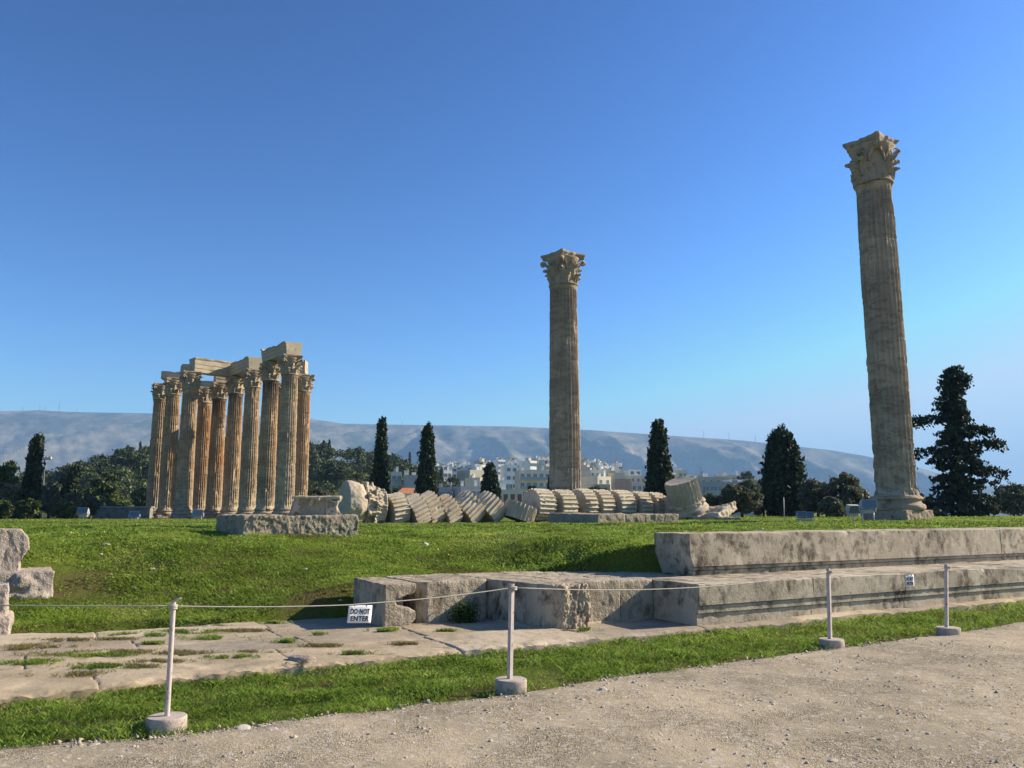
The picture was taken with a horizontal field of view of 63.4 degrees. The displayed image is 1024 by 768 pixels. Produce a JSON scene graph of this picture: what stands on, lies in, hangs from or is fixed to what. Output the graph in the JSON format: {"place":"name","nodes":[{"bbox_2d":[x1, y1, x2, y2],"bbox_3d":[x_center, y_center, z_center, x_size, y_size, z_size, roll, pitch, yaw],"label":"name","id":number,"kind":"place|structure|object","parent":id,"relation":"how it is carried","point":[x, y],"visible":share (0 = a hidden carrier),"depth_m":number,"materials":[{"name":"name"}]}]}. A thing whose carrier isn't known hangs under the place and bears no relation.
{"place":"outdoors","nodes":[
{"label":"outdoors","id":0,"kind":"place"},
{"bbox_2d":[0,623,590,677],"bbox_3d":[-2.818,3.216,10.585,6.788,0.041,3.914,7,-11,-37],"label":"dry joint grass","id":1,"kind":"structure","parent":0,"point":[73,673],"depth_m":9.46,"materials":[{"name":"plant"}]},
{"bbox_2d":[0,620,593,669],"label":"joint grass","id":2,"kind":"structure","parent":0,"point":[79,665],"depth_m":9.27,"materials":[{"name":"plant"}]},
{"bbox_2d":[0,410,1015,514],"bbox_3d":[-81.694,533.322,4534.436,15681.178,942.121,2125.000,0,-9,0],"label":"mountain","id":3,"kind":"structure","parent":0,"point":[70,437],"depth_m":4760.62,"materials":[{"name":"grey stone"}]},
{"bbox_2d":[0,622,1023,767],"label":"path","id":4,"kind":"structure","parent":0,"point":[797,714],"depth_m":6.37,"materials":[{"name":"beige gravel"}]},
{"bbox_2d":[936,564,960,635],"bbox_3d":[5.965,2.975,11.390,0.310,0.966,0.311,0,-9,0],"label":"barrier post","id":5,"kind":"object","parent":4,"relation":"on","point":[947,629],"visible":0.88,"depth_m":11.36,"materials":[{"name":"metal"}]},
{"bbox_2d":[0,600,1023,750],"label":"verge grass","id":6,"kind":"structure","parent":0,"point":[111,705],"depth_m":8.09,"materials":[{"name":"green plant"}]},
{"bbox_2d":[0,597,1023,709],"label":"pavement","id":7,"kind":"structure","parent":0,"point":[478,637],"depth_m":10.03,"materials":[{"name":"stone"}]},
{"bbox_2d":[353,577,415,626],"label":"broken block","id":8,"kind":"structure","parent":7,"relation":"on","point":[374,589],"depth_m":11.75,"materials":[{"name":"stone"}]},
{"bbox_2d":[385,573,486,622],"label":"broken block","id":9,"kind":"structure","parent":7,"relation":"on","point":[434,609],"depth_m":12.21,"materials":[{"name":"stone"}]},
{"bbox_2d":[445,593,482,623],"bbox_3d":[-0.685,3.262,12.046,0.538,0.422,0.509,-5,-10,29],"label":"weed","id":10,"kind":"object","parent":7,"relation":"on","point":[462,613],"visible":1,"depth_m":11.99,"materials":[{"name":"green plant"}]},
{"bbox_2d":[497,571,620,621],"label":"broken block","id":11,"kind":"structure","parent":7,"relation":"on","point":[605,605],"depth_m":12.13,"materials":[{"name":"stone"}]},
{"bbox_2d":[548,571,680,619],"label":"broken block","id":12,"kind":"structure","parent":7,"relation":"on","point":[637,604],"depth_m":12.43,"materials":[{"name":"stone"}]},
{"bbox_2d":[647,573,813,625],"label":"step block","id":13,"kind":"structure","parent":7,"relation":"on","point":[777,599],"depth_m":12.23,"materials":[{"name":"stone"}]},
{"bbox_2d":[654,531,771,575],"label":"step block","id":14,"kind":"structure","parent":13,"relation":"on","point":[705,553],"depth_m":13.68,"materials":[{"name":"stone"}]},
{"bbox_2d":[757,569,905,614],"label":"step block","id":15,"kind":"structure","parent":7,"relation":"on","point":[854,592],"depth_m":13.46,"materials":[{"name":"stone"}]},
{"bbox_2d":[743,530,868,571],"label":"step block","id":16,"kind":"structure","parent":15,"relation":"on","point":[794,550],"depth_m":14.77,"materials":[{"name":"stone"}]},
{"bbox_2d":[840,565,985,607],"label":"step block","id":17,"kind":"structure","parent":7,"relation":"on","point":[966,584],"depth_m":14.60,"materials":[{"name":"stone"}]},
{"bbox_2d":[844,529,943,566],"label":"step block","id":18,"kind":"structure","parent":17,"relation":"on","point":[892,547],"depth_m":15.97,"materials":[{"name":"stone"}]},
{"bbox_2d":[920,561,1023,599],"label":"step block","id":19,"kind":"structure","parent":7,"relation":"on","point":[1002,582],"depth_m":15.49,"materials":[{"name":"stone"}]},
{"bbox_2d":[925,528,1001,562],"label":"step block","id":20,"kind":"structure","parent":19,"relation":"on","point":[971,544],"depth_m":17.04,"materials":[{"name":"stone"}]},
{"bbox_2d":[991,559,1023,562],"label":"step block","id":21,"kind":"structure","parent":19,"relation":"on","point":[1015,561],"depth_m":17.23,"materials":[{"name":"stone"}]},
{"bbox_2d":[984,527,1023,560],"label":"step block","id":22,"kind":"structure","parent":21,"relation":"on","point":[1012,543],"depth_m":17.76,"materials":[{"name":"stone"}]},
{"bbox_2d":[0,469,1023,746],"bbox_3d":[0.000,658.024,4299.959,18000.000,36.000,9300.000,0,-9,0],"label":"ground","id":23,"kind":"structure","parent":0,"point":[294,603],"depth_m":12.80,"materials":[{"name":"green plant"}]},
{"bbox_2d":[0,582,13,634],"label":"stone block","id":24,"kind":"object","parent":23,"relation":"on","point":[6,618],"depth_m":10.79,"materials":[{"name":"stone"}]},
{"bbox_2d":[0,499,14,518],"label":"bush","id":25,"kind":"object","parent":23,"relation":"on","point":[7,508],"visible":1,"depth_m":84.73,"materials":[{"name":"green plant"}]},
{"bbox_2d":[0,483,20,518],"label":"olive bush","id":26,"kind":"object","parent":23,"relation":"on","point":[9,491],"visible":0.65,"depth_m":88.37,"materials":[{"name":"green plant"}]},
{"bbox_2d":[0,460,21,492],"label":"pine tree","id":27,"kind":"object","parent":23,"relation":"on","point":[9,469],"visible":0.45,"depth_m":94.21,"materials":[{"name":"green plant"}]},
{"bbox_2d":[0,567,54,599],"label":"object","id":28,"kind":"structure","parent":23,"relation":"on","point":[34,582],"depth_m":13.00,"materials":[{"name":"stone"}]},
{"bbox_2d":[0,528,29,570],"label":"stone block","id":29,"kind":"object","parent":28,"relation":"on","point":[14,546],"depth_m":13.34,"materials":[{"name":"stone"}]},
{"bbox_2d":[11,432,45,518],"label":"cypress","id":30,"kind":"object","parent":23,"relation":"on","point":[31,485],"visible":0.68,"depth_m":84.21,"materials":[{"name":"green plant"}]},
{"bbox_2d":[16,498,41,518],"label":"bush","id":31,"kind":"object","parent":23,"relation":"on","point":[28,508],"visible":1,"depth_m":80.66,"materials":[{"name":"green plant"}]},
{"bbox_2d":[40,483,62,518],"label":"olive bush","id":32,"kind":"object","parent":23,"relation":"on","point":[53,497],"visible":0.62,"depth_m":94.39,"materials":[{"name":"green plant"}]},
{"bbox_2d":[50,501,78,518],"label":"bush","id":33,"kind":"object","parent":23,"relation":"on","point":[68,510],"visible":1,"depth_m":84.42,"materials":[{"name":"green plant"}]},
{"bbox_2d":[62,462,83,517],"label":"cypress","id":34,"kind":"object","parent":23,"relation":"on","point":[73,481],"visible":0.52,"depth_m":110.78,"materials":[{"name":"green plant"}]},
{"bbox_2d":[58,492,87,518],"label":"olive bush","id":35,"kind":"object","parent":23,"relation":"on","point":[73,497],"visible":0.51,"depth_m":90.35,"materials":[{"name":"green plant"}]},
{"bbox_2d":[83,492,100,518],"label":"olive bush","id":36,"kind":"object","parent":23,"relation":"on","point":[93,505],"visible":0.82,"depth_m":92.70,"materials":[{"name":"green plant"}]},
{"bbox_2d":[84,472,122,502],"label":"pine tree","id":37,"kind":"object","parent":23,"relation":"on","point":[105,490],"visible":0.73,"depth_m":123.28,"materials":[{"name":"green plant"}]},
{"bbox_2d":[92,507,154,518],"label":"shed","id":38,"kind":"structure","parent":23,"relation":"on","point":[119,512],"depth_m":96.84,"materials":[{"name":"grey paint"}]},
{"bbox_2d":[130,484,146,506],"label":"bush","id":39,"kind":"object","parent":23,"relation":"on","point":[139,499],"visible":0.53,"depth_m":132.72,"materials":[{"name":"green plant"}]},
{"bbox_2d":[145,383,165,517],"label":"marble column","id":40,"kind":"structure","parent":23,"relation":"on","point":[159,398],"depth_m":105.00,"materials":[{"name":"stone"}]},
{"bbox_2d":[145,597,187,736],"bbox_3d":[-2.659,2.179,6.445,0.298,1.016,0.296,0,-9,0],"label":"barrier post","id":41,"kind":"object","parent":23,"relation":"on","point":[166,720],"visible":0.96,"depth_m":6.39,"materials":[{"name":"metal"}]},
{"bbox_2d":[0,605,168,606],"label":"barrier rope","id":42,"kind":"object","parent":41,"relation":"attached to","point":[96,605],"visible":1,"depth_m":6.59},
{"bbox_2d":[178,588,508,607],"bbox_3d":[-1.316,1.878,7.215,3.050,0.084,0.054,5,-10,-28],"label":"barrier rope","id":43,"kind":"object","parent":41,"relation":"attached to","point":[339,605],"visible":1,"depth_m":7.09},
{"bbox_2d":[347,603,371,622],"bbox_3d":[-1.319,1.987,7.176,0.228,0.179,0.020,6,-10,-32],"label":"warning sign","id":44,"kind":"object","parent":43,"relation":"hanging from","point":[359,613],"visible":1,"depth_m":7.17,"materials":[{"name":"plastic"}]},
{"bbox_2d":[154,377,181,518],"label":"marble column","id":45,"kind":"structure","parent":23,"relation":"on","point":[168,470],"depth_m":100.76,"materials":[{"name":"stone"}]},
{"bbox_2d":[170,370,202,518],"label":"marble column","id":46,"kind":"structure","parent":23,"relation":"on","point":[191,381],"depth_m":96.32,"materials":[{"name":"stone"}]},
{"bbox_2d":[189,357,231,377],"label":"architrave block","id":47,"kind":"structure","parent":46,"relation":"on","point":[213,367],"depth_m":99.76,"materials":[{"name":"stone"}]},
{"bbox_2d":[192,386,211,512],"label":"marble column","id":48,"kind":"structure","parent":23,"relation":"on","point":[204,403],"depth_m":108.05,"materials":[{"name":"stone"}]},
{"bbox_2d":[202,382,227,518],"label":"marble column","id":49,"kind":"structure","parent":23,"relation":"on","point":[219,397],"depth_m":104.12,"materials":[{"name":"stone"}]},
{"bbox_2d":[218,376,244,514],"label":"marble column","id":50,"kind":"structure","parent":23,"relation":"on","point":[235,388],"depth_m":99.92,"materials":[{"name":"stone"}]},
{"bbox_2d":[4,434,459,506],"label":"hillside wood","id":51,"kind":"object","parent":23,"relation":"on","point":[125,464],"visible":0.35,"depth_m":269.90,"materials":[{"name":"plant"}]},
{"bbox_2d":[235,368,261,513],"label":"marble column","id":52,"kind":"structure","parent":23,"relation":"on","point":[252,380],"depth_m":95.18,"materials":[{"name":"stone"}]},
{"bbox_2d":[229,356,261,375],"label":"architrave block","id":53,"kind":"structure","parent":52,"relation":"on","point":[237,368],"depth_m":97.39,"materials":[{"name":"stone"}]},
{"bbox_2d":[253,361,280,514],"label":"marble column","id":54,"kind":"structure","parent":23,"relation":"on","point":[270,377],"depth_m":90.36,"materials":[{"name":"stone"}]},
{"bbox_2d":[215,514,358,535],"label":"stone slab","id":55,"kind":"structure","parent":23,"relation":"on","point":[310,524],"depth_m":17.80,"materials":[{"name":"stone"}]},
{"bbox_2d":[288,495,341,515],"bbox_3d":[-4.418,2.759,18.662,1.208,0.487,0.754,2,-9,-12],"label":"carved fragment","id":56,"kind":"object","parent":55,"relation":"on","point":[312,505],"visible":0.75,"depth_m":18.42,"materials":[{"name":"stone"}]},
{"bbox_2d":[271,353,303,514],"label":"marble column","id":57,"kind":"structure","parent":23,"relation":"on","point":[290,365],"depth_m":86.59,"materials":[{"name":"stone"}]},
{"bbox_2d":[260,341,302,361],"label":"architrave block","id":58,"kind":"structure","parent":57,"relation":"on","point":[273,353],"depth_m":88.62,"materials":[{"name":"stone"}]},
{"bbox_2d":[294,373,315,495],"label":"marble column","id":59,"kind":"structure","parent":23,"relation":"on","point":[305,384],"depth_m":98.55,"materials":[{"name":"stone"}]},
{"bbox_2d":[337,480,387,523],"bbox_3d":[-7.489,6.121,41.476,2.127,2.536,2.579,9,-40,-27],"label":"fallen capital","id":60,"kind":"object","parent":23,"relation":"on","point":[367,503],"visible":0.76,"depth_m":40.77,"materials":[{"name":"stone"}]},
{"bbox_2d":[369,415,391,492],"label":"cypress","id":61,"kind":"object","parent":23,"relation":"on","point":[380,476],"visible":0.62,"depth_m":91.35,"materials":[{"name":"green plant"}]},
{"bbox_2d":[389,467,401,492],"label":"apartment house","id":62,"kind":"structure","parent":23,"relation":"on","point":[396,478],"depth_m":260.44,"materials":[{"name":"concrete"}]},
{"bbox_2d":[385,492,410,522],"bbox_3d":[-5.938,6.388,42.019,0.896,1.720,1.717,-6,-4,-38],"label":"column drum","id":63,"kind":"object","parent":23,"relation":"on","point":[399,508],"depth_m":41.52,"materials":[{"name":"stone"}]},
{"bbox_2d":[403,470,417,487],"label":"apartment house","id":64,"kind":"structure","parent":23,"relation":"on","point":[409,481],"depth_m":256.37,"materials":[{"name":"concrete"}]},
{"bbox_2d":[407,493,431,523],"bbox_3d":[-5.000,6.543,42.500,0.917,1.760,1.760,-25,29,-37],"label":"column drum","id":65,"kind":"object","parent":23,"relation":"on","point":[420,509],"depth_m":41.98,"materials":[{"name":"stone"}]},
{"bbox_2d":[414,421,439,496],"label":"cypress","id":66,"kind":"object","parent":23,"relation":"on","point":[427,479],"visible":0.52,"depth_m":91.15,"materials":[{"name":"green plant"}]},
{"bbox_2d":[421,490,445,522],"bbox_3d":[-4.343,6.554,43.307,0.935,1.800,1.800,-27,52,-37],"label":"column drum","id":67,"kind":"object","parent":23,"relation":"on","point":[436,505],"depth_m":42.80,"materials":[{"name":"stone"}]},
{"bbox_2d":[439,494,462,522],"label":"column drum","id":68,"kind":"object","parent":23,"relation":"on","point":[453,513],"depth_m":43.35,"materials":[{"name":"stone"}]},
{"bbox_2d":[453,474,480,497],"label":"apartment house","id":69,"kind":"structure","parent":23,"relation":"on","point":[475,489],"depth_m":220.99,"materials":[{"name":"concrete"}]},
{"bbox_2d":[455,490,485,522],"bbox_3d":[-2.432,6.779,44.688,1.144,1.840,1.840,-43,13,-34],"label":"column drum","id":70,"kind":"object","parent":23,"relation":"on","point":[471,506],"depth_m":44.14,"materials":[{"name":"stone"}]},
{"bbox_2d":[457,464,483,485],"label":"apartment house","id":71,"kind":"structure","parent":23,"relation":"on","point":[476,470],"depth_m":318.83,"materials":[{"name":"concrete"}]},
{"bbox_2d":[480,460,501,499],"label":"cypress","id":72,"kind":"object","parent":23,"relation":"on","point":[490,482],"visible":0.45,"depth_m":93.88,"materials":[{"name":"green plant"}]},
{"bbox_2d":[477,491,506,522],"bbox_3d":[-1.297,6.867,45.385,1.860,1.860,1.088,8,42,43],"label":"column drum","id":73,"kind":"object","parent":23,"relation":"on","point":[495,507],"depth_m":44.83,"materials":[{"name":"stone"}]},
{"bbox_2d":[500,459,517,488],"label":"apartment house","id":74,"kind":"structure","parent":23,"relation":"on","point":[507,471],"depth_m":314.90,"materials":[{"name":"concrete"}]},
{"bbox_2d":[495,584,526,694],"bbox_3d":[-0.010,2.412,7.875,0.298,0.997,0.300,0,-9,0],"label":"barrier post","id":75,"kind":"object","parent":23,"relation":"on","point":[510,681],"visible":0.98,"depth_m":7.83,"materials":[{"name":"metal"}]},
{"bbox_2d":[517,571,828,589],"bbox_3d":[2.005,2.203,9.191,4.710,0.119,0.009,5,-10,-32],"label":"barrier rope","id":76,"kind":"object","parent":75,"relation":"attached to","point":[667,588],"visible":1,"depth_m":8.97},
{"bbox_2d":[499,483,522,517],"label":"apartment house","id":77,"kind":"structure","parent":23,"relation":"on","point":[514,494],"depth_m":198.33,"materials":[{"name":"concrete"}]},
{"bbox_2d":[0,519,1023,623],"bbox_3d":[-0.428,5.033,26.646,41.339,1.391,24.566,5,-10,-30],"label":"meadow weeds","id":78,"kind":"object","parent":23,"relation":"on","point":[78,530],"visible":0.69,"depth_m":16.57,"materials":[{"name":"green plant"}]},
{"bbox_2d":[504,499,536,522],"bbox_3d":[0.421,7.066,45.657,1.840,0.923,1.840,7,-18,37],"label":"column drum","id":79,"kind":"object","parent":23,"relation":"on","point":[517,511],"depth_m":44.99,"materials":[{"name":"stone"}]},
{"bbox_2d":[453,572,591,628],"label":"broken block","id":80,"kind":"structure","parent":23,"relation":"on","point":[562,609],"depth_m":11.64,"materials":[{"name":"stone"}]},
{"bbox_2d":[515,465,548,496],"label":"apartment house","id":81,"kind":"structure","parent":23,"relation":"on","point":[524,479],"depth_m":286.13,"materials":[{"name":"concrete"}]},
{"bbox_2d":[521,488,556,521],"bbox_3d":[1.539,6.894,46.999,1.176,1.920,1.920,9,-44,-35],"label":"column drum","id":82,"kind":"object","parent":23,"relation":"on","point":[543,501],"depth_m":46.47,"materials":[{"name":"stone"}]},
{"bbox_2d":[540,248,585,490],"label":"marble column","id":83,"kind":"structure","parent":23,"relation":"on","point":[562,270],"depth_m":51.10,"materials":[{"name":"stone"}]},
{"bbox_2d":[552,489,578,512],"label":"column drum","id":84,"kind":"object","parent":23,"relation":"on","point":[567,501],"depth_m":47.12,"materials":[{"name":"stone"}]},
{"bbox_2d":[572,488,598,512],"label":"column drum","id":85,"kind":"object","parent":23,"relation":"on","point":[587,501],"depth_m":47.94,"materials":[{"name":"stone"}]},
{"bbox_2d":[548,512,624,522],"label":"foundation slab","id":86,"kind":"structure","parent":23,"relation":"on","point":[572,517],"depth_m":37.55,"materials":[{"name":"grey stone"}]},
{"bbox_2d":[581,471,610,489],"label":"apartment house","id":87,"kind":"structure","parent":23,"relation":"on","point":[586,482],"depth_m":292.19,"materials":[{"name":"concrete"}]},
{"bbox_2d":[592,489,615,513],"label":"column drum","id":88,"kind":"object","parent":23,"relation":"on","point":[606,502],"depth_m":48.55,"materials":[{"name":"stone"}]},
{"bbox_2d":[609,490,636,513],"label":"column drum","id":89,"kind":"object","parent":23,"relation":"on","point":[626,502],"depth_m":49.24,"materials":[{"name":"stone"}]},
{"bbox_2d":[624,470,645,481],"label":"apartment house","id":90,"kind":"structure","parent":23,"relation":"on","point":[634,475],"depth_m":341.06,"materials":[{"name":"concrete"}]},
{"bbox_2d":[631,491,653,513],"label":"column drum","id":91,"kind":"object","parent":23,"relation":"on","point":[644,501],"depth_m":49.85,"materials":[{"name":"stone"}]},
{"bbox_2d":[646,492,664,513],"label":"column drum","id":92,"kind":"object","parent":23,"relation":"on","point":[658,502],"depth_m":50.34,"materials":[{"name":"stone"}]},
{"bbox_2d":[634,513,678,521],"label":"foundation slab","id":93,"kind":"structure","parent":23,"relation":"on","point":[649,517],"depth_m":38.52,"materials":[{"name":"grey stone"}]},
{"bbox_2d":[643,417,674,495],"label":"cypress","id":94,"kind":"object","parent":23,"relation":"on","point":[659,470],"visible":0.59,"depth_m":81.14,"materials":[{"name":"green plant"}]},
{"bbox_2d":[679,501,736,519],"bbox_3d":[11.648,7.846,49.368,2.780,0.825,2.755,-19,-2,38],"label":"plinth block","id":95,"kind":"object","parent":23,"relation":"on","point":[723,510],"depth_m":48.60,"materials":[{"name":"stone"}]},
{"bbox_2d":[668,497,708,518],"bbox_3d":[10.537,7.380,49.674,2.464,0.682,2.472,-19,6,-40],"label":"fallen column foot","id":96,"kind":"object","parent":95,"relation":"on","point":[696,508],"visible":0.73,"depth_m":48.72},
{"bbox_2d":[664,475,701,506],"bbox_3d":[10.259,6.450,49.598,2.000,1.444,2.000,-12,5,39],"label":"column drum","id":97,"kind":"object","parent":96,"relation":"on","point":[682,491],"depth_m":48.88,"materials":[{"name":"stone"}]},
{"bbox_2d":[697,471,729,481],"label":"apartment house","id":98,"kind":"structure","parent":23,"relation":"on","point":[706,478],"depth_m":330.59,"materials":[{"name":"concrete"}]},
{"bbox_2d":[698,479,764,515],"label":"apartment house","id":99,"kind":"structure","parent":23,"relation":"on","point":[714,488],"depth_m":229.74,"materials":[{"name":"concrete"}]},
{"bbox_2d":[720,479,763,516],"bbox_3d":[16.999,8.615,61.376,3.070,3.222,3.496,-4,-10,26],"label":"olive tree","id":100,"kind":"object","parent":23,"relation":"on","point":[747,496],"visible":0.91,"depth_m":60.80,"materials":[{"name":"green plant"}]},
{"bbox_2d":[757,423,807,516],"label":"cypress","id":101,"kind":"object","parent":23,"relation":"on","point":[782,472],"visible":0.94,"depth_m":72.51,"materials":[{"name":"green plant"}]},
{"bbox_2d":[796,478,825,516],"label":"olive tree","id":102,"kind":"object","parent":23,"relation":"on","point":[808,495],"visible":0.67,"depth_m":65.24,"materials":[{"name":"green plant"}]},
{"bbox_2d":[818,568,844,649],"bbox_3d":[3.966,2.805,10.340,0.302,0.979,0.300,0,-9,0],"label":"barrier post","id":103,"kind":"object","parent":23,"relation":"on","point":[830,640],"visible":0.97,"depth_m":10.31,"materials":[{"name":"metal"}]},
{"bbox_2d":[817,496,845,516],"bbox_3d":[22.937,8.909,59.210,1.932,1.830,2.011,0,-9,0],"label":"shrub","id":104,"kind":"object","parent":23,"relation":"on","point":[830,506],"visible":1,"depth_m":58.93,"materials":[{"name":"green plant"}]},
{"bbox_2d":[820,471,864,515],"bbox_3d":[25.596,8.617,63.470,3.305,3.802,3.288,0,-9,0],"label":"olive tree","id":105,"kind":"object","parent":23,"relation":"on","point":[844,485],"visible":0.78,"depth_m":63.00,"materials":[{"name":"green plant"}]},
{"bbox_2d":[859,499,876,521],"bbox_3d":[12.954,4.688,30.130,0.643,0.960,0.348,0,-9,0],"label":"floodlight","id":106,"kind":"object","parent":23,"relation":"on","point":[867,503],"visible":0.88,"depth_m":30.06,"materials":[{"name":"grey paint"}]},
{"bbox_2d":[842,131,933,520],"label":"marble column","id":107,"kind":"structure","parent":23,"relation":"on","point":[873,170],"depth_m":35.24,"materials":[{"name":"beige stone"}]},
{"bbox_2d":[912,365,1010,516],"bbox_3d":[30.995,4.109,58.056,7.760,11.103,4.137,0,-9,0],"label":"conifer","id":108,"kind":"object","parent":23,"relation":"on","point":[958,454],"visible":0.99,"depth_m":57.74,"materials":[{"name":"green plant"}]},
{"bbox_2d":[993,481,1023,516],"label":"olive tree","id":109,"kind":"object","parent":23,"relation":"on","point":[1013,499],"visible":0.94,"depth_m":64.87,"materials":[{"name":"green plant"}]},
{"bbox_2d":[0,0,1023,488],"label":"sky","id":110,"kind":"structure","parent":0,"point":[380,188],"materials":[{"name":"blue"}]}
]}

